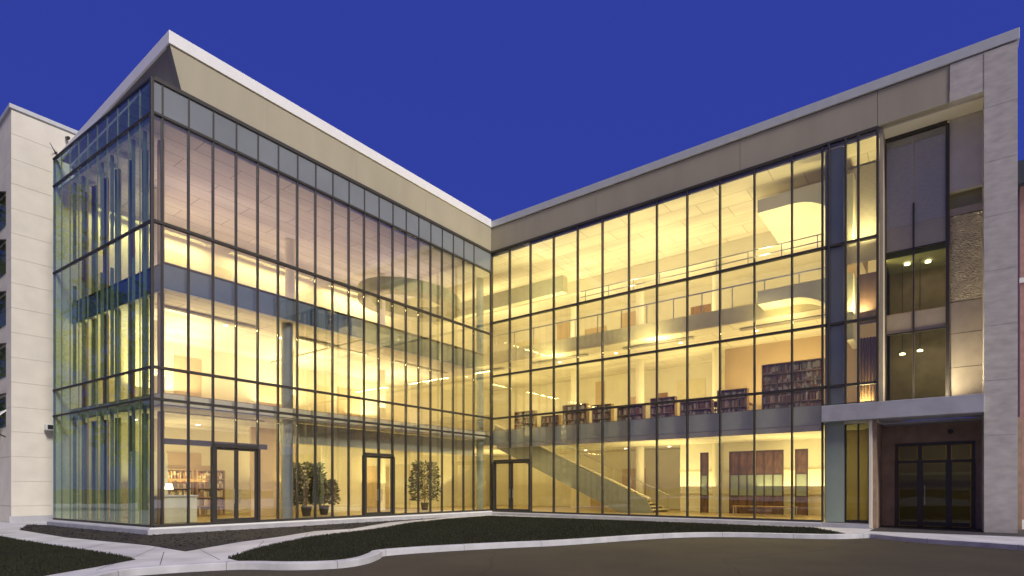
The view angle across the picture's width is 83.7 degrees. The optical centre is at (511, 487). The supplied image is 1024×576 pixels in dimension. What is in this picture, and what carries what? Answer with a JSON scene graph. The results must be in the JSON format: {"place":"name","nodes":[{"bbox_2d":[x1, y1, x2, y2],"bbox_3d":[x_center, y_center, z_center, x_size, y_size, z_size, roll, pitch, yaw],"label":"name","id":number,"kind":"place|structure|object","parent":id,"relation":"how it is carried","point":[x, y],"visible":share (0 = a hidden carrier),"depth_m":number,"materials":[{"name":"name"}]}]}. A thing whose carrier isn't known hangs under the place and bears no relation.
{"place":"outdoors","nodes":[
{"label":"outdoors","id":0,"kind":"place"},
{"bbox_2d":[0,515,1023,575],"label":"sidewalk","id":1,"kind":"structure","parent":0,"point":[150,557],"depth_m":16.47,"materials":[{"name":"concrete"}]},
{"bbox_2d":[0,103,77,522],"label":"stone block","id":2,"kind":"structure","parent":1,"relation":"on","point":[27,152],"depth_m":26.80,"materials":[{"name":"beige stone"}]},
{"bbox_2d":[0,191,5,198],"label":"window","id":3,"kind":"structure","parent":2,"relation":"in","point":[2,193],"depth_m":26.77,"materials":[{"name":"black glass"}]},
{"bbox_2d":[44,424,52,430],"bbox_3d":[-21.897,-2.872,27.144,0.530,0.280,0.480,0,0,37],"label":"wall lamp","id":4,"kind":"object","parent":2,"relation":"attached to","point":[48,427],"visible":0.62,"depth_m":26.89,"materials":[{"name":"white metal"}]},
{"bbox_2d":[0,540,135,575],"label":"lawn soil","id":5,"kind":"structure","parent":1,"relation":"on","point":[58,561],"depth_m":12.07,"materials":[{"name":"brown soil"}]},
{"bbox_2d":[0,515,843,575],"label":"grass","id":6,"kind":"structure","parent":5,"relation":"on","point":[513,524],"depth_m":18.16,"materials":[{"name":"plant"}]},
{"bbox_2d":[5,530,349,568],"bbox_3d":[-11.881,1.597,16.446,12.325,0.001,10.715,0,0,0],"label":"pavement joint","id":7,"kind":"object","parent":1,"relation":"on","point":[162,555],"visible":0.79,"depth_m":13.51,"materials":[{"name":"grey concrete"}]},
{"bbox_2d":[20,517,447,550],"bbox_3d":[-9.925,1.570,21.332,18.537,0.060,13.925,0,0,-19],"label":"mulch","id":8,"kind":"object","parent":1,"relation":"on","point":[92,533],"visible":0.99,"depth_m":19.74,"materials":[{"name":"brown soil"}]},
{"bbox_2d":[47,30,491,534],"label":"glass wing","id":9,"kind":"structure","parent":1,"relation":"on","point":[246,268],"depth_m":25.20,"materials":[{"name":"clear glass"}]},
{"bbox_2d":[149,495,198,522],"bbox_3d":[-13.025,0.805,22.044,0.700,1.050,1.500,0,0,37],"label":"reception counter","id":10,"kind":"object","parent":9,"relation":"on","point":[175,508],"visible":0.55,"depth_m":21.85,"materials":[{"name":"white metal"}]},
{"bbox_2d":[164,483,172,494],"bbox_3d":[-13.146,0.050,21.885,0.319,0.450,0.319,0,0,0],"label":"table lamp","id":11,"kind":"object","parent":10,"relation":"on","point":[168,485],"visible":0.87,"depth_m":21.79,"materials":[{"name":"metal"}]},
{"bbox_2d":[168,469,192,494],"bbox_3d":[-15.650,0.230,26.646,0.350,2.200,1.350,0,0,37],"label":"bookcase","id":12,"kind":"object","parent":9,"relation":"on","point":[177,478],"visible":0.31,"depth_m":26.71,"materials":[{"name":"brown wood"}]},
{"bbox_2d":[193,470,224,515],"bbox_3d":[-14.742,0.230,27.840,0.350,2.200,1.350,0,0,37],"label":"bookcase","id":13,"kind":"object","parent":9,"relation":"on","point":[201,483],"visible":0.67,"depth_m":27.63,"materials":[{"name":"brown wood"}]},
{"bbox_2d":[210,443,260,522],"bbox_3d":[-10.641,-0.175,22.041,0.210,2.990,1.850,0,0,37],"label":"door","id":14,"kind":"structure","parent":9,"relation":"in","point":[217,446],"depth_m":21.99,"materials":[{"name":"brown metal"}]},
{"bbox_2d":[293,461,329,515],"bbox_3d":[-9.760,0.020,27.148,2.126,2.619,2.025,0,0,44],"label":"potted plant","id":15,"kind":"object","parent":9,"relation":"on","point":[305,492],"visible":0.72,"depth_m":26.98,"materials":[{"name":"green plant"}]},
{"bbox_2d":[307,478,340,514],"bbox_3d":[-9.456,0.409,28.629,1.741,1.843,1.708,0,0,31],"label":"potted plant","id":16,"kind":"object","parent":9,"relation":"on","point":[323,508],"visible":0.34,"depth_m":28.45,"materials":[{"name":"green plant"}]},
{"bbox_2d":[362,452,394,515],"bbox_3d":[-6.429,-0.175,27.582,0.210,2.990,1.850,0,0,37],"label":"door","id":17,"kind":"structure","parent":9,"relation":"in","point":[367,455],"depth_m":27.53,"materials":[{"name":"brown metal"}]},
{"bbox_2d":[407,460,440,509],"bbox_3d":[-5.307,-0.200,34.688,2.069,3.059,2.105,0,0,8],"label":"potted plant","id":18,"kind":"object","parent":9,"relation":"on","point":[435,477],"visible":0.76,"depth_m":34.49,"materials":[{"name":"green plant"}]},
{"bbox_2d":[409,27,1021,533],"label":"glass wing","id":19,"kind":"structure","parent":1,"relation":"on","point":[861,241],"depth_m":26.04,"materials":[{"name":"clear glass"}]},
{"bbox_2d":[493,459,531,511],"bbox_3d":[0.000,-0.145,33.441,2.759,3.050,0.210,0,0,37],"label":"door","id":20,"kind":"structure","parent":19,"relation":"in","point":[511,461],"depth_m":33.38,"materials":[{"name":"brown metal"}]},
{"bbox_2d":[514,410,536,428],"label":"bookcase","id":21,"kind":"object","parent":19,"relation":"on","point":[521,422],"visible":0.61,"depth_m":34.86,"materials":[{"name":"brown wood"}]},
{"bbox_2d":[541,415,561,426],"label":"bookcase","id":22,"kind":"object","parent":19,"relation":"on","point":[547,420],"visible":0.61,"depth_m":34.11,"materials":[{"name":"brown wood"}]},
{"bbox_2d":[562,403,589,424],"bbox_3d":[3.659,-4.130,32.750,1.600,1.300,0.350,0,0,37],"label":"bookcase","id":23,"kind":"object","parent":19,"relation":"on","point":[570,418],"visible":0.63,"depth_m":32.68,"materials":[{"name":"brown wood"}]},
{"bbox_2d":[592,403,613,422],"bbox_3d":[5.102,-4.080,32.086,1.200,1.200,0.350,0,0,37],"label":"bookcase","id":24,"kind":"object","parent":19,"relation":"on","point":[608,415],"visible":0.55,"depth_m":31.98,"materials":[{"name":"brown wood"}]},
{"bbox_2d":[617,406,645,420],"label":"bookcase","id":25,"kind":"object","parent":19,"relation":"on","point":[637,412],"visible":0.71,"depth_m":30.52,"materials":[{"name":"brown wood"}]},
{"bbox_2d":[650,396,676,417],"bbox_3d":[7.940,-4.105,29.912,1.350,1.250,0.350,0,0,37],"label":"bookcase","id":26,"kind":"object","parent":19,"relation":"on","point":[667,410],"visible":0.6,"depth_m":29.77,"materials":[{"name":"brown wood"}]},
{"bbox_2d":[680,399,713,415],"bbox_3d":[9.216,-3.905,28.494,1.600,0.850,0.350,0,0,37],"label":"bookcase","id":27,"kind":"object","parent":19,"relation":"on","point":[702,407],"visible":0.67,"depth_m":28.37,"materials":[{"name":"brown wood"}]},
{"bbox_2d":[700,452,708,512],"bbox_3d":[10.859,-0.300,32.242,0.450,3.400,0.100,0,0,37],"label":"wall panel","id":28,"kind":"object","parent":19,"relation":"on","point":[704,482],"visible":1,"depth_m":32.22,"materials":[{"name":"brown wood"}]},
{"bbox_2d":[717,388,748,412],"bbox_3d":[10.739,-4.130,27.768,1.400,1.300,0.350,0,0,37],"label":"bookcase","id":29,"kind":"object","parent":19,"relation":"on","point":[731,404],"visible":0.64,"depth_m":27.65,"materials":[{"name":"brown wood"}]},
{"bbox_2d":[729,450,783,514],"bbox_3d":[13.039,-0.300,30.566,2.750,3.400,0.110,0,0,37],"label":"wall panel","id":30,"kind":"object","parent":19,"relation":"on","point":[769,477],"visible":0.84,"depth_m":30.46,"materials":[{"name":"brown wood"}]},
{"bbox_2d":[733,505,797,516],"bbox_3d":[12.530,1.150,28.380,3.000,0.500,0.600,0,0,37],"label":"bench","id":31,"kind":"object","parent":19,"relation":"on","point":[736,506],"visible":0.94,"depth_m":27.96,"materials":[{"name":"brown wood"}]},
{"bbox_2d":[762,358,824,408],"bbox_3d":[12.873,-4.630,26.197,2.600,2.300,0.350,0,0,37],"label":"bookcase","id":32,"kind":"object","parent":19,"relation":"on","point":[777,376],"visible":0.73,"depth_m":26.16,"materials":[{"name":"brown wood"}]},
{"bbox_2d":[795,449,807,515],"bbox_3d":[14.808,-0.300,29.217,0.600,3.400,0.100,0,0,37],"label":"wall panel","id":33,"kind":"object","parent":19,"relation":"on","point":[801,479],"visible":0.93,"depth_m":29.20,"materials":[{"name":"brown wood"}]},
{"bbox_2d":[823,327,823,377],"bbox_3d":[12.925,-5.430,23.543,0.154,2.440,0.024,0,0,37],"label":"window pane","id":34,"kind":"structure","parent":19,"relation":"in","point":[823,327],"depth_m":23.59,"materials":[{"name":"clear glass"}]},
{"bbox_2d":[823,250,823,323],"bbox_3d":[12.925,-8.300,23.543,0.154,3.100,0.024,0,0,37],"label":"window pane","id":35,"kind":"structure","parent":19,"relation":"in","point":[823,250],"depth_m":23.59,"materials":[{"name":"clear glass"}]},
{"bbox_2d":[823,147,823,245],"bbox_3d":[12.925,-12.025,23.543,0.154,4.150,0.024,0,0,37],"label":"window pane","id":36,"kind":"structure","parent":19,"relation":"in","point":[823,147],"depth_m":23.59,"materials":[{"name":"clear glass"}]},
{"bbox_2d":[845,424,868,522],"bbox_3d":[13.705,-0.647,23.386,1.594,4.095,0.120,0,0,37],"label":"lobby window","id":37,"kind":"structure","parent":19,"relation":"in","point":[855,521],"depth_m":23.11,"materials":[{"name":"brown metal"}]},
{"bbox_2d":[885,120,948,400],"bbox_3d":[16.002,-8.755,22.597,2.072,10.790,0.160,0,0,37],"label":"end window","id":38,"kind":"structure","parent":19,"relation":"in","point":[916,161],"depth_m":22.59,"materials":[{"name":"brown metal"}]},
{"bbox_2d":[895,441,974,527],"bbox_3d":[17.156,-0.140,23.233,2.627,3.420,0.206,0,0,37],"label":"entrance door","id":39,"kind":"structure","parent":19,"relation":"in","point":[948,523],"depth_m":23.16,"materials":[{"name":"black metal"}]},
{"bbox_2d":[870,525,1023,536],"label":"porch paving","id":40,"kind":"structure","parent":1,"relation":"on","point":[942,530],"depth_m":21.45,"materials":[{"name":"grey concrete"}]},
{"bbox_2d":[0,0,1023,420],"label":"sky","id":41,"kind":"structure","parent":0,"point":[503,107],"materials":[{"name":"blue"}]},
{"bbox_2d":[494,424,668,513],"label":"staircase","id":42,"kind":"structure","parent":0,"point":[615,496],"depth_m":34.09,"materials":[{"name":"metal"}]},
{"bbox_2d":[141,537,1023,575],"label":"road","id":43,"kind":"structure","parent":0,"point":[720,556],"depth_m":13.71,"materials":[{"name":"grey asphalt"}]},
{"bbox_2d":[82,532,1023,575],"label":"kerb","id":44,"kind":"structure","parent":43,"relation":"on","point":[371,556],"depth_m":15.94,"materials":[{"name":"concrete"}]},
{"bbox_2d":[1018,160,1023,519],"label":"brick building","id":45,"kind":"structure","parent":0,"point":[1020,288],"depth_m":28.97,"materials":[{"name":"red brick"}]}
]}

